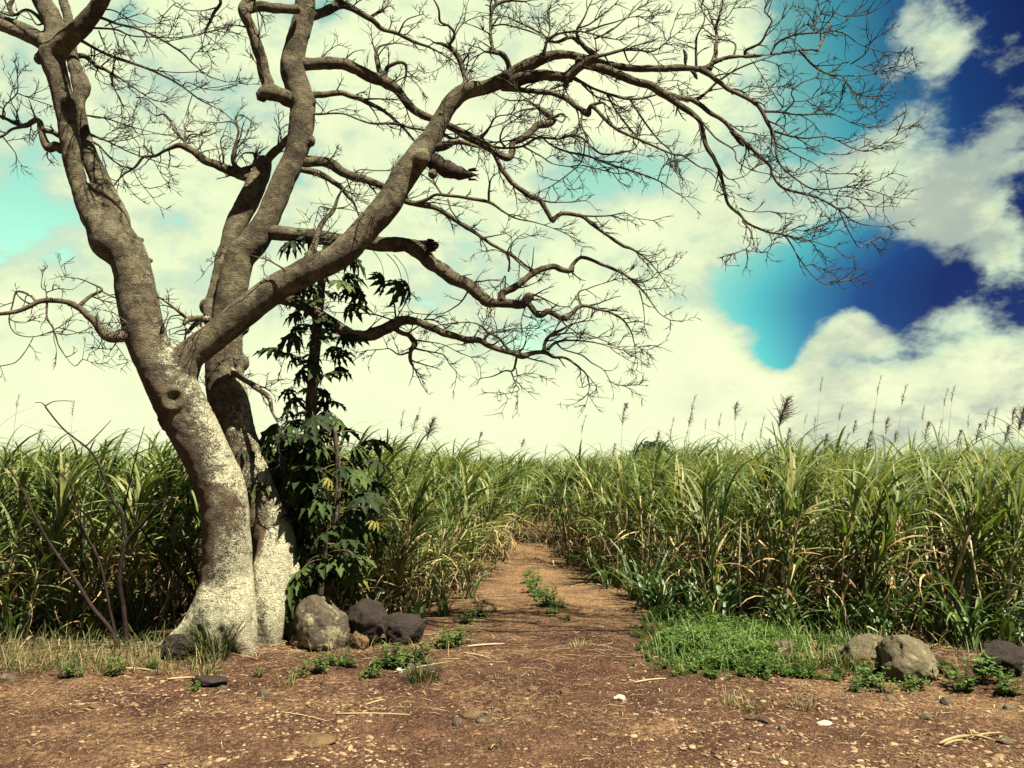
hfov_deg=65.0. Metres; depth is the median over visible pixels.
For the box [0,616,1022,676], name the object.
verge grass
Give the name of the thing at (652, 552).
sugar cane
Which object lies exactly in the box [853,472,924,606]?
sugar cane
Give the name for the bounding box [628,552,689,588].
cane shoot
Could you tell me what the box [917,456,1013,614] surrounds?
sugar cane
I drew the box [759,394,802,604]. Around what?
flowering cane
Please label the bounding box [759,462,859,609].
sugar cane
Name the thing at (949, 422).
flowering cane
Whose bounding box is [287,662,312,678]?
weed
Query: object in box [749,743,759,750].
stone
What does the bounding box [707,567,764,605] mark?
cane shoot
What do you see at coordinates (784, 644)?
boulder
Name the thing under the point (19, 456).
sugar cane
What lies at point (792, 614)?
cane shoot
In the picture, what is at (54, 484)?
sugar cane
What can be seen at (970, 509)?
sugar cane
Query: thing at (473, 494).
sugar cane
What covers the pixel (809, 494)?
sugar cane
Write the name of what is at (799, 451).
sugar cane
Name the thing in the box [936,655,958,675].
boulder
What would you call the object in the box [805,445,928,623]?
sugar cane
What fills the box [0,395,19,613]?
flowering cane
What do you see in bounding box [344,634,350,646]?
boulder
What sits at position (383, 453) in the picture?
sugar cane
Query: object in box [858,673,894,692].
weed
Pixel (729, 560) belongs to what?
sugar cane
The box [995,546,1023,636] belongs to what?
sugar cane
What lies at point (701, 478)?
sugar cane
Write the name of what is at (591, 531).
sugar cane
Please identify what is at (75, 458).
sugar cane
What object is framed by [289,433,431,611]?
sugar cane
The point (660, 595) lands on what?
cane shoot
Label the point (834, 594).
cane shoot
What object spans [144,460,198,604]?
sugar cane
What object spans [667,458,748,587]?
sugar cane
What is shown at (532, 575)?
weed
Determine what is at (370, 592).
sugar cane
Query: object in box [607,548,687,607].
cane shoot
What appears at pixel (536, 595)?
weed
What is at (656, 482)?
sugar cane
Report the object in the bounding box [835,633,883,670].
boulder
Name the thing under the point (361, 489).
sugar cane
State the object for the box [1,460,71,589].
sugar cane
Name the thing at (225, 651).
grass tuft
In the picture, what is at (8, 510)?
sugar cane
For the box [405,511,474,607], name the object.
sugar cane
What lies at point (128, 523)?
sugar cane
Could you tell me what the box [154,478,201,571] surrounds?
sugar cane
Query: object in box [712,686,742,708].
grass tuft
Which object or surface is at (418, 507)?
sugar cane
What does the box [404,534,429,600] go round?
sugar cane
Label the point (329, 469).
sugar cane
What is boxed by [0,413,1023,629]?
cane field
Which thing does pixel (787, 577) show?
sugar cane
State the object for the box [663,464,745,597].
sugar cane
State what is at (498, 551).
sugar cane
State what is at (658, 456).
sugar cane
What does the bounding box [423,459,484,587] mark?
sugar cane
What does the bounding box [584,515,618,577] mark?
sugar cane
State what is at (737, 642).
ground cover
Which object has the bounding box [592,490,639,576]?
sugar cane
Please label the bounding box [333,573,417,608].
cane shoot
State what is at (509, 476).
sugar cane
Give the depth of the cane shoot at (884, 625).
7.21 m
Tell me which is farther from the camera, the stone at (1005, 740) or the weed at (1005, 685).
the weed at (1005, 685)
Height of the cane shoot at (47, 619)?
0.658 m
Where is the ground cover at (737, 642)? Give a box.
[625,598,900,681]
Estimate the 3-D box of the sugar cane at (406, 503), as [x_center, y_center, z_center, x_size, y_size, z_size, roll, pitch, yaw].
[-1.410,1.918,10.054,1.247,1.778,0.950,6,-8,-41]
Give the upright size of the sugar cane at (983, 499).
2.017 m
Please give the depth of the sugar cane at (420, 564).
8.87 m
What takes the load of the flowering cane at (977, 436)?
on the ground at (560, 744)
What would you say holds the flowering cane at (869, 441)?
on the ground at (560, 744)
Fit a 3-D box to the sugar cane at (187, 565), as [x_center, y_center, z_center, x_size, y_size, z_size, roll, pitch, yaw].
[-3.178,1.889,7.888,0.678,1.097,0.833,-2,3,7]
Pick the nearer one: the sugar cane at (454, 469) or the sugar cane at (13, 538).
the sugar cane at (13, 538)
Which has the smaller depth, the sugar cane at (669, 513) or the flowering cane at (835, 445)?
the flowering cane at (835, 445)
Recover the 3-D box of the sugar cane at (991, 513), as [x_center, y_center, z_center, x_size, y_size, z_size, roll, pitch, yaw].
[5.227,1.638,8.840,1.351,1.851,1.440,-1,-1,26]
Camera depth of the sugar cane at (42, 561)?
7.57 m
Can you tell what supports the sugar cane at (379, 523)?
on the ground at (560, 744)
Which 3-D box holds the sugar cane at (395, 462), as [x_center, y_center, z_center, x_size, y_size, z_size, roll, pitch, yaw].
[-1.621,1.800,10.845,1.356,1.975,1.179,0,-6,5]
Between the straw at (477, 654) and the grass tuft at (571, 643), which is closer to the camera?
the straw at (477, 654)
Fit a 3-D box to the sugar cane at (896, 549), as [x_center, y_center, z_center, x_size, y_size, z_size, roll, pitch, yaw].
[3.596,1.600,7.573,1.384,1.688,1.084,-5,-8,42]
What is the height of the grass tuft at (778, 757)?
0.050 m
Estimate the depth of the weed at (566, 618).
8.20 m
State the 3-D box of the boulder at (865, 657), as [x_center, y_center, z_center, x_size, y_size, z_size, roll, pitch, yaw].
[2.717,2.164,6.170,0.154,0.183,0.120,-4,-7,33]
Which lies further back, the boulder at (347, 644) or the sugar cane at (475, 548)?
the sugar cane at (475, 548)
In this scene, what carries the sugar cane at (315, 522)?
on the ground at (560, 744)
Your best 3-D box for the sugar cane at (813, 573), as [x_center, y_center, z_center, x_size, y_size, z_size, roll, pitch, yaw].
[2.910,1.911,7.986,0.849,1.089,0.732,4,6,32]
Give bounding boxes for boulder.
[160,633,202,659]
[174,614,185,629]
[191,675,228,686]
[290,635,303,648]
[293,595,348,650]
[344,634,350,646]
[348,598,387,646]
[350,631,368,649]
[384,612,425,645]
[771,638,795,650]
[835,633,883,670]
[856,653,876,673]
[877,634,938,683]
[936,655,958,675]
[982,640,1023,676]
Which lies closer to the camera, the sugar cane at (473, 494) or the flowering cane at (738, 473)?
the flowering cane at (738, 473)
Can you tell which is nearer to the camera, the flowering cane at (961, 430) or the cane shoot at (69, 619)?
the cane shoot at (69, 619)
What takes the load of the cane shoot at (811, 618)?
on the ground at (560, 744)
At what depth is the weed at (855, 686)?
5.64 m
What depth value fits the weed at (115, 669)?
6.00 m
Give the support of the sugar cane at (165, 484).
on the ground at (560, 744)
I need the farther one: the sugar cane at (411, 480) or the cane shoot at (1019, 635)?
the sugar cane at (411, 480)
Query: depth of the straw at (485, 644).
7.04 m
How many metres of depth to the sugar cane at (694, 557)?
9.58 m
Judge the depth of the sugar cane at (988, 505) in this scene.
7.80 m
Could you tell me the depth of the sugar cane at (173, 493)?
8.88 m
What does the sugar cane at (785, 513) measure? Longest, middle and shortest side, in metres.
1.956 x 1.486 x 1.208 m
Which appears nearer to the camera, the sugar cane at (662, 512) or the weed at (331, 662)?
the weed at (331, 662)
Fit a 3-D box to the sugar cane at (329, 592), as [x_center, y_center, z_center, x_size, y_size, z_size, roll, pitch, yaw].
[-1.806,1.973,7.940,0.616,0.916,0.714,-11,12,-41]
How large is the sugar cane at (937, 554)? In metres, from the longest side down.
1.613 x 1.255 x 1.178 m
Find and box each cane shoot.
[0,565,67,639]
[0,576,66,639]
[3,567,95,638]
[4,572,64,631]
[27,564,116,622]
[54,573,152,638]
[63,553,178,633]
[104,568,176,627]
[106,593,171,632]
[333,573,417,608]
[373,563,457,618]
[411,568,465,616]
[439,553,496,599]
[561,534,588,566]
[562,528,622,583]
[579,539,610,577]
[589,543,657,600]
[591,559,632,588]
[596,548,628,587]
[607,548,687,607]
[617,557,664,598]
[621,552,724,609]
[624,567,678,610]
[627,550,705,609]
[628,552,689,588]
[630,561,671,602]
[654,540,759,620]
[656,560,729,611]
[660,557,699,601]
[676,562,728,604]
[692,591,731,612]
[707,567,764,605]
[724,580,774,618]
[732,571,812,625]
[735,578,824,632]
[751,583,808,636]
[754,568,831,630]
[755,558,823,620]
[756,578,849,631]
[764,553,918,633]
[791,564,852,622]
[807,580,874,638]
[813,582,897,633]
[821,567,916,633]
[836,574,943,633]
[841,588,908,636]
[856,559,952,638]
[883,569,1020,641]
[904,566,1015,649]
[905,543,1023,645]
[914,571,1012,644]
[921,570,1023,645]
[937,578,1023,645]
[963,580,1023,641]
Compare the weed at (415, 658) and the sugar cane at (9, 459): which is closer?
the weed at (415, 658)
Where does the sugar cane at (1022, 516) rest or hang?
on the ground at (560, 744)
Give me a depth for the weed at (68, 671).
5.93 m
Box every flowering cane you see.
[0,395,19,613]
[34,429,43,455]
[68,399,74,470]
[395,410,404,596]
[395,414,420,580]
[410,416,440,592]
[476,432,483,455]
[504,438,525,554]
[535,443,547,550]
[566,414,586,564]
[607,443,616,545]
[617,402,631,594]
[645,431,660,560]
[665,417,674,530]
[676,413,693,560]
[677,395,695,572]
[730,422,746,568]
[732,401,741,525]
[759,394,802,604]
[774,427,792,592]
[807,377,822,597]
[808,433,831,600]
[824,405,843,558]
[849,420,857,520]
[859,375,882,595]
[863,431,874,487]
[883,416,894,510]
[891,385,906,498]
[893,431,898,609]
[920,421,930,487]
[936,388,948,547]
[944,386,956,476]
[953,429,964,604]
[973,423,983,464]
[982,409,991,459]
[992,407,997,456]
[994,424,1015,612]
[1011,406,1019,632]
[1012,404,1023,596]
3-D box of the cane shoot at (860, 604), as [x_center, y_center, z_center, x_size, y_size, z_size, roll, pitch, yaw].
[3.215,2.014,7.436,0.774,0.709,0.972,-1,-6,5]
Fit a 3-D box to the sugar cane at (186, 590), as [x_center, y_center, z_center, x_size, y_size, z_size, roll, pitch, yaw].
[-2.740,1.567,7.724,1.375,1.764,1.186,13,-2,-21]
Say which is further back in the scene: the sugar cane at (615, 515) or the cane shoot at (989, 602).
the sugar cane at (615, 515)
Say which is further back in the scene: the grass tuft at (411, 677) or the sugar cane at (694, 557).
the sugar cane at (694, 557)
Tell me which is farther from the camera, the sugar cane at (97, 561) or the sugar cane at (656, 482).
the sugar cane at (656, 482)
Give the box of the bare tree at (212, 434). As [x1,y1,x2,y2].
[0,0,926,654]
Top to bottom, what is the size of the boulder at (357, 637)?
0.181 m
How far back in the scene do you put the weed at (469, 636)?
7.09 m
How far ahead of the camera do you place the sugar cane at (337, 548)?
8.77 m
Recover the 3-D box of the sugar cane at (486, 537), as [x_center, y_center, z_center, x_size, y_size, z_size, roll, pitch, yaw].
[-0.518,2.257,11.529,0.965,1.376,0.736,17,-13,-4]
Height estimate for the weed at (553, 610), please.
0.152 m
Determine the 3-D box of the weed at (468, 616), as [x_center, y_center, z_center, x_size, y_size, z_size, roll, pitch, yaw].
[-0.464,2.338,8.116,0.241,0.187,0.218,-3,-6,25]
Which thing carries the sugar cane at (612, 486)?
on the ground at (560, 744)
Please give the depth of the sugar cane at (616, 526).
11.99 m
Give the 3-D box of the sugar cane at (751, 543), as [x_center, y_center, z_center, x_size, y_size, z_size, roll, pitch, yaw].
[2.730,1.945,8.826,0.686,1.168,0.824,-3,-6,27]
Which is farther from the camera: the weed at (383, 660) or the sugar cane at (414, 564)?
the sugar cane at (414, 564)
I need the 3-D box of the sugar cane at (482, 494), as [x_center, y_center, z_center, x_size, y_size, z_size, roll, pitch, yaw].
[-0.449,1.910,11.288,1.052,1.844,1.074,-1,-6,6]
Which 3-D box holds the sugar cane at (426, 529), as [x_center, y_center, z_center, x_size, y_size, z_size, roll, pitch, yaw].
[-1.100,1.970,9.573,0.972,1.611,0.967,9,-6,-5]
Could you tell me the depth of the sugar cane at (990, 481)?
7.71 m
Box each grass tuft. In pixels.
[178,611,262,662]
[192,659,224,676]
[274,671,295,687]
[398,656,447,684]
[474,735,501,749]
[570,636,595,647]
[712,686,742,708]
[732,690,770,713]
[769,754,792,762]
[790,641,846,675]
[790,689,824,711]
[820,640,869,676]
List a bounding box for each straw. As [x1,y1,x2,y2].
[125,667,153,670]
[167,676,194,679]
[280,711,326,720]
[336,712,409,714]
[394,661,450,671]
[463,652,490,658]
[467,643,504,646]
[634,678,666,682]
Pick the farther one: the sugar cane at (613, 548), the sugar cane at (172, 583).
the sugar cane at (613, 548)
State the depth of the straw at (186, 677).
5.90 m
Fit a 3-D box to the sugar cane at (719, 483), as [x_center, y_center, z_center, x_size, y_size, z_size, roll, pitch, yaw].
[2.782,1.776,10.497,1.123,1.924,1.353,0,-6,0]
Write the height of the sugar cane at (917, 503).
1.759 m
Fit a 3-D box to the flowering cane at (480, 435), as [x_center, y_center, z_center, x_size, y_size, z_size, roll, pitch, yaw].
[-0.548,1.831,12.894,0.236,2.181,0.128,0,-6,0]
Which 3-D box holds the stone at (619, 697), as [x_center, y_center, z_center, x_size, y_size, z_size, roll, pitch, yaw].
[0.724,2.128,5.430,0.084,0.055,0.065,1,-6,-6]
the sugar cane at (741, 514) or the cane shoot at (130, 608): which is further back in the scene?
the sugar cane at (741, 514)
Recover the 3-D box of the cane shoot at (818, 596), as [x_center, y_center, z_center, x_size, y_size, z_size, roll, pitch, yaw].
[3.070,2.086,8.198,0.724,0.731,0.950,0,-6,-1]
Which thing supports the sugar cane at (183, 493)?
on the ground at (560, 744)
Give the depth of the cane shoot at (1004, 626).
6.76 m
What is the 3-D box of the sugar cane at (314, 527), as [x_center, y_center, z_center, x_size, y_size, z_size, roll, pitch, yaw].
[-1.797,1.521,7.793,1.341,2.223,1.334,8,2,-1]
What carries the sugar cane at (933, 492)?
on the ground at (560, 744)
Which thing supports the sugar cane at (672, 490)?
on the ground at (560, 744)
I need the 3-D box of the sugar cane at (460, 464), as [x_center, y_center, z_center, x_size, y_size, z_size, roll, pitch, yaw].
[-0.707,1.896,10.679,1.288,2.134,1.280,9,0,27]
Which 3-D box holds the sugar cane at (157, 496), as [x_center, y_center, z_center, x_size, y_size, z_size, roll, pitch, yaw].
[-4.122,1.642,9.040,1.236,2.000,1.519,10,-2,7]
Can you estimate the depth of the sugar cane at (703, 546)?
8.88 m
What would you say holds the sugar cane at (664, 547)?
on the ground at (560, 744)
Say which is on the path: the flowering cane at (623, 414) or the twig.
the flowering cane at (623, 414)
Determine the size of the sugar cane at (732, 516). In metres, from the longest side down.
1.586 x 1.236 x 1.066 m
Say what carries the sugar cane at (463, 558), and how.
on the ground at (560, 744)
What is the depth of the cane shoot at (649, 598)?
8.78 m
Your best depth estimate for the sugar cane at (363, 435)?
9.64 m
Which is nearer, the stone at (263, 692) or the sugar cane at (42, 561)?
the stone at (263, 692)
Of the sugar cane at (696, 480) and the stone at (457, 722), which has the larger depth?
the sugar cane at (696, 480)
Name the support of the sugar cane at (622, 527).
on the ground at (560, 744)
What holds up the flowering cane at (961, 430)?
on the ground at (560, 744)
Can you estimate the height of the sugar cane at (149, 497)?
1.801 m
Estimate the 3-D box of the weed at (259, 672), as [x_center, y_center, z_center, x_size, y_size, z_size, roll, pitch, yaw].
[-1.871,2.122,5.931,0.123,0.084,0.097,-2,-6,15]
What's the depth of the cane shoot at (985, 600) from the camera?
7.10 m
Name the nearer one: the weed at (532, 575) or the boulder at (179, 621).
the boulder at (179, 621)
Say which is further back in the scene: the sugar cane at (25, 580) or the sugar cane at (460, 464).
the sugar cane at (460, 464)
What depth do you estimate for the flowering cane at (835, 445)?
9.57 m
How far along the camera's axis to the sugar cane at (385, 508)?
9.89 m
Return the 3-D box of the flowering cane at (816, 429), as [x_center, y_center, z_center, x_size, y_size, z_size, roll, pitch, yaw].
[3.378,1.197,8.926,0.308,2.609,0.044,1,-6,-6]
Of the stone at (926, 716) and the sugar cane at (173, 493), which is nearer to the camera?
the stone at (926, 716)
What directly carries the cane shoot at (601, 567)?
on the path
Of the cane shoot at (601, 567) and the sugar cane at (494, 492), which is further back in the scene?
the sugar cane at (494, 492)
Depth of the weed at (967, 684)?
5.68 m
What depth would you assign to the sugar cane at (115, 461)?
8.88 m
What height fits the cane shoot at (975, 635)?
0.716 m
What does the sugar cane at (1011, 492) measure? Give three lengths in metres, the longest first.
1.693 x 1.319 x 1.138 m
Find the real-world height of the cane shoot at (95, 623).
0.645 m
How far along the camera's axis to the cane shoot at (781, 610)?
7.84 m
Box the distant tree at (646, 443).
[628,440,674,459]
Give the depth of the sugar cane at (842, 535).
8.30 m
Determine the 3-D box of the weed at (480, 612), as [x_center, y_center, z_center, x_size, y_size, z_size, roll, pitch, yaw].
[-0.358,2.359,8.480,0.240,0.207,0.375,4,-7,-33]
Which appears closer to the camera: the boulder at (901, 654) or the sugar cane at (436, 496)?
the boulder at (901, 654)
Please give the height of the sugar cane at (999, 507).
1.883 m
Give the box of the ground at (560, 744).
[0,466,1023,767]
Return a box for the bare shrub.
[0,400,199,648]
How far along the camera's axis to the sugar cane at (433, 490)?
10.45 m
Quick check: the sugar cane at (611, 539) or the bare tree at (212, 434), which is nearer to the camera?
the bare tree at (212, 434)
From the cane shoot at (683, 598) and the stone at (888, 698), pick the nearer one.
the stone at (888, 698)
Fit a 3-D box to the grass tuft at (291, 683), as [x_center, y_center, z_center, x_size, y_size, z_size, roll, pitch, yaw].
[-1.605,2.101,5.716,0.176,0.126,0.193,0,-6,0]
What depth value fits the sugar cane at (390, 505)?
10.29 m
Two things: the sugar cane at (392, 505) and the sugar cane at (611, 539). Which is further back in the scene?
the sugar cane at (611, 539)
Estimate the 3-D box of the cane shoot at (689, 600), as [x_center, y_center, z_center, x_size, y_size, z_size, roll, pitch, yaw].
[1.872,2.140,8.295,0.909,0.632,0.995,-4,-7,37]
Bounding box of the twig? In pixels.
[743,717,768,722]
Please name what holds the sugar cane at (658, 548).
on the ground at (560, 744)
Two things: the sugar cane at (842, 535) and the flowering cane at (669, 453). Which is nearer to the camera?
the sugar cane at (842, 535)
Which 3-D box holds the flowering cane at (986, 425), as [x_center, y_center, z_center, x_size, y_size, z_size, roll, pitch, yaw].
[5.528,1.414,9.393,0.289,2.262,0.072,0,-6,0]
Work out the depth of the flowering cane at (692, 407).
9.98 m
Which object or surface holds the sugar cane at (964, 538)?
on the ground at (560, 744)
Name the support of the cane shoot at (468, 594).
on the path
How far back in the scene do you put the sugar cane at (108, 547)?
7.70 m
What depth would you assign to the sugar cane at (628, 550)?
11.39 m
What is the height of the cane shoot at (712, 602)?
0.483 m
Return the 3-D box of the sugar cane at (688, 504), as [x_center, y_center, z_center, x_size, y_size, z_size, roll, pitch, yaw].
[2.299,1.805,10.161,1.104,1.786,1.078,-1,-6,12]
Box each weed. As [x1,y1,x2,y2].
[52,657,86,677]
[101,650,128,676]
[143,653,159,669]
[187,680,200,691]
[252,665,265,676]
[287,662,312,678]
[301,648,330,673]
[318,650,345,666]
[336,648,357,667]
[356,659,382,677]
[370,647,392,668]
[377,641,411,669]
[402,640,432,665]
[428,624,464,648]
[446,622,475,644]
[455,606,478,623]
[471,598,493,616]
[518,565,542,582]
[524,576,549,592]
[529,585,548,597]
[529,585,557,606]
[544,602,560,614]
[551,592,569,608]
[560,612,570,621]
[848,652,888,687]
[848,677,865,692]
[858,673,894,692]
[894,673,920,692]
[906,672,931,689]
[934,654,986,692]
[938,650,1006,685]
[991,668,1023,697]
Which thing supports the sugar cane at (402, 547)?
on the ground at (560, 744)
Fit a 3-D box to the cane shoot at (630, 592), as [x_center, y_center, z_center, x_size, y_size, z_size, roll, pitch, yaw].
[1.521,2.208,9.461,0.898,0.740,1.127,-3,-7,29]
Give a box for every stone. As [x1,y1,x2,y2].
[0,673,15,679]
[88,703,100,708]
[217,685,226,690]
[257,689,269,695]
[301,733,336,746]
[407,663,414,671]
[452,718,462,725]
[461,708,480,718]
[475,717,491,723]
[526,685,537,690]
[559,687,569,693]
[613,694,625,700]
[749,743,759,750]
[773,696,780,702]
[778,724,786,729]
[816,720,831,725]
[882,695,894,700]
[920,713,931,720]
[940,697,953,705]
[995,736,1012,744]
[1002,704,1013,708]
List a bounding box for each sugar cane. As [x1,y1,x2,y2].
[0,408,44,596]
[0,424,44,587]
[0,425,143,620]
[0,439,60,549]
[0,440,59,612]
[0,440,99,594]
[0,443,116,633]
[0,450,105,618]
[0,460,40,587]
[0,460,47,599]
[0,476,46,608]
[0,491,60,636]
[0,505,34,625]
[0,512,34,593]
[1,448,120,609]
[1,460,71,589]
[1,463,99,622]
[1,541,57,626]
[6,450,144,625]
[6,539,71,634]
[8,451,88,609]
[10,428,156,591]
[10,450,120,614]
[11,440,117,601]
[27,452,89,599]
[27,478,163,637]
[28,459,123,616]
[28,521,116,625]
[37,432,177,615]
[39,495,146,630]
[44,445,199,629]
[55,528,131,614]
[61,452,187,604]
[66,513,145,630]
[68,475,131,607]
[69,438,177,600]
[71,446,199,620]
[72,433,197,628]
[84,434,199,619]
[85,465,190,619]
[89,451,178,603]
[95,457,190,626]
[96,518,185,632]
[108,446,189,591]
[109,453,196,594]
[117,500,200,627]
[118,453,201,624]
[125,445,194,611]
[131,460,201,613]
[134,490,291,626]
[138,448,275,607]
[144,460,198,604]
[147,500,198,601]
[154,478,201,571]
[157,521,201,620]
[160,490,199,616]
[166,456,310,623]
[252,450,375,564]
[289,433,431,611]
[297,440,401,609]
[308,488,340,599]
[309,447,416,597]
[309,476,341,556]
[310,465,366,602]
[311,439,437,604]
[314,474,397,604]
[316,549,351,603]
[328,437,406,598]
[332,463,410,602]
[333,420,396,598]
[333,428,403,604]
[333,441,412,594]
[340,468,440,598]
[340,512,411,609]
[342,454,440,604]
[344,493,459,610]
[345,468,421,607]
[346,487,453,601]
[363,442,441,598]
[363,468,423,573]
[364,464,419,583]
[365,447,433,583]
[367,452,461,610]
[368,461,459,613]
[368,466,409,586]
[368,475,435,585]
[375,479,431,576]
[375,533,434,614]
[377,465,443,579]
[377,474,433,589]
[380,445,456,590]
[388,536,446,611]
[393,485,461,598]
[398,473,455,596]
[402,535,465,604]
[403,454,462,586]
[404,445,508,588]
[404,512,448,598]
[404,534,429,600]
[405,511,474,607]
[406,489,487,608]
[407,476,455,548]
[413,474,509,605]
[414,431,493,536]
[415,459,460,574]
[416,449,511,584]
[420,508,470,594]
[422,462,497,592]
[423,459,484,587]
[429,525,468,599]
[432,509,488,592]
[436,512,472,586]
[442,456,501,582]
[444,518,504,595]
[447,440,526,571]
[447,518,506,588]
[450,449,555,569]
[450,468,538,580]
[451,443,543,577]
[456,459,517,580]
[457,460,520,559]
[457,520,509,588]
[460,505,512,575]
[470,468,518,547]
[481,515,512,568]
[560,451,643,572]
[564,447,637,567]
[569,487,615,564]
[570,473,640,577]
[571,493,607,571]
[573,454,665,585]
[573,460,617,562]
[580,467,643,569]
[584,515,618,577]
[587,463,673,579]
[591,454,653,570]
[591,522,634,581]
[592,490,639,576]
[594,462,649,574]
[596,519,640,585]
[598,450,690,578]
[598,523,639,573]
[600,490,631,564]
[608,530,639,588]
[613,452,683,560]
[613,467,695,566]
[618,450,692,566]
[620,531,644,570]
[622,441,677,558]
[625,478,672,568]
[629,525,667,596]
[630,506,677,577]
[631,447,688,563]
[635,465,714,575]
[635,477,704,586]
[638,459,713,578]
[638,514,687,590]
[639,455,717,604]
[645,456,750,596]
[647,464,730,577]
[647,474,677,561]
[650,459,759,614]
[651,448,738,580]
[651,485,742,605]
[655,459,711,591]
[658,450,738,570]
[660,449,757,588]
[661,536,684,595]
[662,475,759,605]
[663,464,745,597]
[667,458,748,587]
[674,483,735,562]
[677,490,751,584]
[681,448,757,587]
[683,448,779,604]
[683,453,742,564]
[683,516,728,600]
[689,470,758,600]
[690,445,817,613]
[701,454,784,589]
[706,467,755,554]
[706,521,750,580]
[707,443,842,608]
[709,470,784,593]
[717,478,763,579]
[718,449,833,606]
[718,468,817,602]
[721,447,799,602]
[724,435,865,613]
[724,470,798,597]
[729,444,849,595]
[729,525,789,617]
[731,427,835,590]
[732,441,855,622]
[732,447,839,596]
[733,437,854,628]
[734,449,849,584]
[734,512,775,610]
[736,445,866,620]
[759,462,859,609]
[762,526,825,612]
[763,442,840,579]
[764,442,868,613]
[766,526,843,619]
[768,519,842,624]
[779,475,890,623]
[781,463,880,591]
[784,464,900,612]
[792,431,915,630]
[797,436,954,619]
[802,429,843,565]
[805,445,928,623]
[808,435,934,619]
[808,515,888,633]
[810,455,920,600]
[812,443,926,609]
[813,467,955,618]
[816,438,929,596]
[816,456,869,583]
[829,464,963,633]
[830,477,911,596]
[838,459,948,615]
[840,464,950,636]
[852,439,964,608]
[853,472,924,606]
[857,503,956,628]
[860,462,958,633]
[864,461,946,611]
[874,443,1000,632]
[874,567,924,634]
[882,436,1023,640]
[886,450,976,618]
[892,452,1017,637]
[894,447,971,609]
[894,477,966,629]
[895,424,1012,616]
[915,434,1023,629]
[916,464,1023,641]
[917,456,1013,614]
[924,448,1022,613]
[925,438,1023,627]
[926,469,1023,614]
[930,456,1023,635]
[942,453,1023,598]
[943,458,1023,636]
[945,433,1023,628]
[946,430,1023,609]
[947,469,1018,601]
[952,453,1023,645]
[956,449,1023,594]
[959,560,1020,632]
[961,498,1023,632]
[990,437,1023,619]
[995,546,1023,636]
[1002,506,1023,630]
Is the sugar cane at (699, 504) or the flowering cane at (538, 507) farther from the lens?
the flowering cane at (538, 507)
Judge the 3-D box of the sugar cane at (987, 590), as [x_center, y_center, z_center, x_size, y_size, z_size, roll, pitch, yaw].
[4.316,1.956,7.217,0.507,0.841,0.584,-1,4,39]
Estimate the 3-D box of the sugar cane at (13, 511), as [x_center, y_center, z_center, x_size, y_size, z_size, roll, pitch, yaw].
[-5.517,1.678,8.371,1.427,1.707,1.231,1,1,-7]
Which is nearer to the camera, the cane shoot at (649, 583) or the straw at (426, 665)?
the straw at (426, 665)
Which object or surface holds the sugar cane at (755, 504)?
on the ground at (560, 744)
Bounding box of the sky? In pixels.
[0,0,1023,465]
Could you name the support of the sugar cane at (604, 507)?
on the ground at (560, 744)
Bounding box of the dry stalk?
[939,728,1002,745]
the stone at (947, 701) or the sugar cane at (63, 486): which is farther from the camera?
the sugar cane at (63, 486)
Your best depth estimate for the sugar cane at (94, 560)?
7.46 m
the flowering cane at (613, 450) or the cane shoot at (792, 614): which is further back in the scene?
the flowering cane at (613, 450)
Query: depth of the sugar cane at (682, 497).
9.52 m
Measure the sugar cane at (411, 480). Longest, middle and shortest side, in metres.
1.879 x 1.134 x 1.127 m
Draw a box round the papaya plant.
[233,208,411,624]
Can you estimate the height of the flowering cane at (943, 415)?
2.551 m
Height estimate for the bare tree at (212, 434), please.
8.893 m
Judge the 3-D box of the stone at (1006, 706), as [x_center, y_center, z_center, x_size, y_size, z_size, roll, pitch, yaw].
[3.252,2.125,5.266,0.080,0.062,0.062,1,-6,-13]
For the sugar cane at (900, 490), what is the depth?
8.06 m
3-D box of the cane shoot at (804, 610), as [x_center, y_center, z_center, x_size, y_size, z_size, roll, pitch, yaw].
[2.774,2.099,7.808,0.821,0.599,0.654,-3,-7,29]
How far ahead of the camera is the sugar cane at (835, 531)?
8.76 m
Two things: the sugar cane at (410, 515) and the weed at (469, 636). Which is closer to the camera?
the weed at (469, 636)
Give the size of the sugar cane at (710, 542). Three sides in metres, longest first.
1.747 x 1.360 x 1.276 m
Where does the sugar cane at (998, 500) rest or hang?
on the ground at (560, 744)
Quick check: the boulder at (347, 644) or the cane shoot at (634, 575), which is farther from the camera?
the cane shoot at (634, 575)
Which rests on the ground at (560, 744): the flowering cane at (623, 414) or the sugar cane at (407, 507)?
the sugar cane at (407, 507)
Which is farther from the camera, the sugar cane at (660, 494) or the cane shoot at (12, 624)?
the sugar cane at (660, 494)
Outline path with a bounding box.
[423,541,667,631]
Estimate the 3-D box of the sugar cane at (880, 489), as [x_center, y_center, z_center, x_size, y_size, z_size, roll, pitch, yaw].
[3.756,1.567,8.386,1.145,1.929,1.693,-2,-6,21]
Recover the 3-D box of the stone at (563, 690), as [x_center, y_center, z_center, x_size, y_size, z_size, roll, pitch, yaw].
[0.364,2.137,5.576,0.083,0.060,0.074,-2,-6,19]
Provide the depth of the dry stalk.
4.62 m
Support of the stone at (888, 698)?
on the ground at (560, 744)
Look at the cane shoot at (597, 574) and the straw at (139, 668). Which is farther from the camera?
the cane shoot at (597, 574)
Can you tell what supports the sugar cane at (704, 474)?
on the ground at (560, 744)
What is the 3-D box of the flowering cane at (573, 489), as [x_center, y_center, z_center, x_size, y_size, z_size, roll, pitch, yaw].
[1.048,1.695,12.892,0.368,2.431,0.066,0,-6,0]

